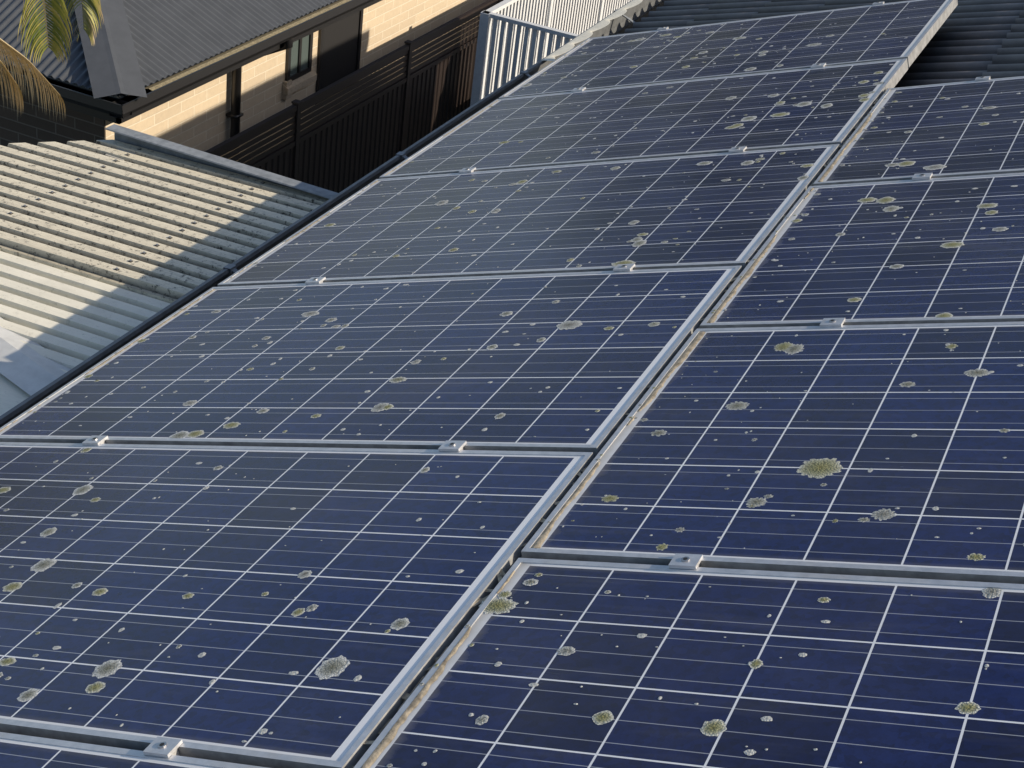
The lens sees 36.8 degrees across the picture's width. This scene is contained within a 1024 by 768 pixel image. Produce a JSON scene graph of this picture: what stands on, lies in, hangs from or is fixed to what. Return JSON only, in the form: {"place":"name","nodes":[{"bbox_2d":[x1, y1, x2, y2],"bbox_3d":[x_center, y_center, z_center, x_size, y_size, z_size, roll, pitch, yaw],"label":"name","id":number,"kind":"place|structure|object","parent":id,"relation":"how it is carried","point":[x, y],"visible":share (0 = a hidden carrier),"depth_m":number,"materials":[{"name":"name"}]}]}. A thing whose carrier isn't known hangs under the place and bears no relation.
{"place":"outdoors","nodes":[
{"label":"outdoors","id":0,"kind":"place"},
{"bbox_2d":[0,140,328,300],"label":"corrugated roof","id":1,"kind":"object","parent":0,"point":[106,221],"visible":0.51,"depth_m":5.91,"materials":[{"name":"beige metal"}]},
{"bbox_2d":[0,247,173,303],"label":"patio roof step flashing","id":2,"kind":"object","parent":1,"relation":"on","point":[88,276],"visible":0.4,"depth_m":5.46,"materials":[{"name":"beige metal"}]},
{"bbox_2d":[8,147,264,270],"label":"roof screws","id":3,"kind":"object","parent":1,"relation":"attached to","point":[156,245],"visible":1,"depth_m":5.90,"materials":[{"name":"grey metal"}]},
{"bbox_2d":[105,124,337,198],"bbox_3d":[-0.781,-0.740,6.160,2.004,0.075,0.062,19,32,17],"label":"roof flashing","id":4,"kind":"object","parent":1,"relation":"attached to","point":[135,138],"visible":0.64,"depth_m":6.31,"materials":[{"name":"grey metal"}]},
{"bbox_2d":[0,0,487,163],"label":"neighbour house walls","id":5,"kind":"structure","parent":0,"point":[198,119],"depth_m":14.41,"materials":[{"name":"beige brick"}]},
{"bbox_2d":[0,0,337,97],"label":"neighbouring roof","id":6,"kind":"structure","parent":5,"relation":"on","point":[170,37],"depth_m":12.75,"materials":[{"name":"grey metal"}]},
{"bbox_2d":[73,0,146,97],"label":"house hip capping","id":7,"kind":"object","parent":6,"relation":"attached to","point":[112,64],"visible":1,"depth_m":12.09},
{"bbox_2d":[0,0,381,123],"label":"neighbour house eaves","id":8,"kind":"object","parent":5,"relation":"attached to","point":[110,108],"visible":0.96,"depth_m":12.60,"materials":[{"name":"metal"}]},
{"bbox_2d":[226,38,292,160],"bbox_3d":[-2.403,-2.234,14.543,0.645,2.298,0.120,19,32,17],"label":"downpipe","id":9,"kind":"object","parent":5,"relation":"attached to","point":[235,114],"visible":0.37,"depth_m":14.37,"materials":[{"name":"brown metal"}]},
{"bbox_2d":[282,80,291,99],"bbox_3d":[-2.239,-2.931,15.323,0.050,0.180,0.100,19,32,17],"label":"neighbour house wall vent","id":10,"kind":"object","parent":5,"relation":"attached to","point":[286,84],"visible":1,"depth_m":15.30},
{"bbox_2d":[282,33,316,94],"bbox_3d":[-2.107,-3.245,15.368,0.070,0.587,0.564,19,32,17],"label":"window","id":11,"kind":"structure","parent":5,"relation":"in","point":[300,73],"depth_m":15.40,"materials":[{"name":"grey glass"}]},
{"bbox_2d":[315,9,363,104],"bbox_3d":[-1.796,-3.523,16.089,0.028,1.029,0.876,19,32,17],"label":"neighbour house screened window","id":12,"kind":"structure","parent":5,"relation":"in","point":[339,49],"depth_m":16.11,"materials":[{"name":"black metal"}]},
{"bbox_2d":[617,0,1023,87],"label":"roof tiles","id":13,"kind":"object","parent":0,"point":[971,40],"visible":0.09,"depth_m":6.34,"materials":[{"name":"metal"}]},
{"label":"ground","id":14,"kind":"structure","parent":0,"visible":0},
{"bbox_2d":[0,0,103,119],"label":"palm","id":15,"kind":"object","parent":14,"relation":"on","point":[56,9],"visible":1,"depth_m":9.07,"materials":[{"name":"green plant"}]},
{"bbox_2d":[105,148,135,160],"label":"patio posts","id":16,"kind":"object","parent":14,"relation":"on","point":[117,157],"visible":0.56,"depth_m":6.36,"materials":[{"name":"grey metal"}]},
{"bbox_2d":[204,0,540,192],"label":"boundary fence","id":17,"kind":"object","parent":14,"relation":"on","point":[340,149],"visible":0.27,"depth_m":15.10,"materials":[{"name":"brown metal"}]},
{"bbox_2d":[470,0,630,105],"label":"deck balustrade","id":18,"kind":"object","parent":14,"relation":"on","point":[552,26],"visible":0.23,"depth_m":16.77,"materials":[{"name":"white metal"}]},
{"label":"house walls","id":19,"kind":"object","parent":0,"visible":0},
{"bbox_2d":[0,373,29,415],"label":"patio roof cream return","id":20,"kind":"object","parent":19,"relation":"on","point":[12,394],"depth_m":4.79,"materials":[{"name":"beige metal"}]},
{"bbox_2d":[0,251,169,372],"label":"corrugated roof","id":21,"kind":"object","parent":20,"relation":"on","point":[67,319],"visible":0.08,"depth_m":5.26,"materials":[{"name":"beige metal"}]},
{"bbox_2d":[0,317,70,395],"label":"roof flashing","id":22,"kind":"object","parent":21,"relation":"on","point":[27,369],"depth_m":4.89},
{"bbox_2d":[0,0,670,427],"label":"eave gutter","id":23,"kind":"object","parent":19,"relation":"attached to","point":[628,18],"visible":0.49,"depth_m":5.46,"materials":[{"name":"grey metal"}]},
{"bbox_2d":[541,0,642,60],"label":"flashing","id":24,"kind":"object","parent":23,"relation":"on","point":[570,45],"visible":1,"depth_m":7.57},
{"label":"mounting rails","id":25,"kind":"object","parent":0,"visible":0},
{"bbox_2d":[0,732,266,767],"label":"solar panel","id":26,"kind":"object","parent":25,"relation":"on","point":[20,751],"depth_m":2.41,"materials":[{"name":"glass"}]},
{"bbox_2d":[0,40,887,767],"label":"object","id":27,"kind":"object","parent":26,"relation":"on","point":[392,732],"visible":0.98,"depth_m":2.95,"materials":[{"name":"silver metal"}]},
{"bbox_2d":[0,442,593,767],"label":"solar panel","id":28,"kind":"object","parent":25,"relation":"on","point":[363,512],"visible":0.87,"depth_m":2.83,"materials":[{"name":"glass"}]},
{"bbox_2d":[0,265,741,457],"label":"solar panel","id":29,"kind":"object","parent":25,"relation":"on","point":[587,368],"visible":0.85,"depth_m":3.74,"materials":[{"name":"glass"}]},
{"bbox_2d":[218,144,839,286],"bbox_3d":[0.058,-0.495,4.652,1.564,0.601,0.992,19,32,17],"label":"solar panel","id":30,"kind":"object","parent":25,"relation":"on","point":[570,219],"visible":0.83,"depth_m":4.57,"materials":[{"name":"glass"}]},
{"bbox_2d":[379,58,907,178],"bbox_3d":[0.473,-0.927,5.467,1.564,0.602,0.992,19,32,17],"label":"solar panel","id":31,"kind":"object","parent":25,"relation":"on","point":[706,106],"visible":0.87,"depth_m":5.40,"materials":[{"name":"glass"}]},
{"bbox_2d":[0,4,1023,767],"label":"lichen spots","id":32,"kind":"object","parent":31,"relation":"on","point":[504,604],"visible":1,"depth_m":3.06,"materials":[{"name":"plant"}]},
{"bbox_2d":[354,558,1023,767],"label":"solar panel","id":33,"kind":"object","parent":25,"relation":"on","point":[888,672],"visible":0.9,"depth_m":2.27,"materials":[{"name":"glass"}]},
{"bbox_2d":[498,0,957,98],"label":"solar panel","id":34,"kind":"object","parent":25,"relation":"on","point":[852,28],"visible":0.93,"depth_m":6.21,"materials":[{"name":"glass"}]},
{"bbox_2d":[82,1,989,757],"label":"panel clamps","id":35,"kind":"object","parent":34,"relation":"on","point":[164,747],"visible":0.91,"depth_m":3.19,"materials":[{"name":"metal"}]},
{"bbox_2d":[521,321,1023,583],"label":"solar panel","id":36,"kind":"object","parent":25,"relation":"on","point":[862,411],"visible":0.86,"depth_m":2.83,"materials":[{"name":"glass"}]},
{"bbox_2d":[700,172,1023,327],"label":"solar panel","id":37,"kind":"object","parent":25,"relation":"on","point":[985,286],"visible":0.82,"depth_m":3.69,"materials":[{"name":"glass"}]},
{"bbox_2d":[813,76,1023,185],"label":"solar panel","id":38,"kind":"object","parent":25,"relation":"on","point":[965,144],"visible":0.82,"depth_m":4.56,"materials":[{"name":"glass"}]}
]}

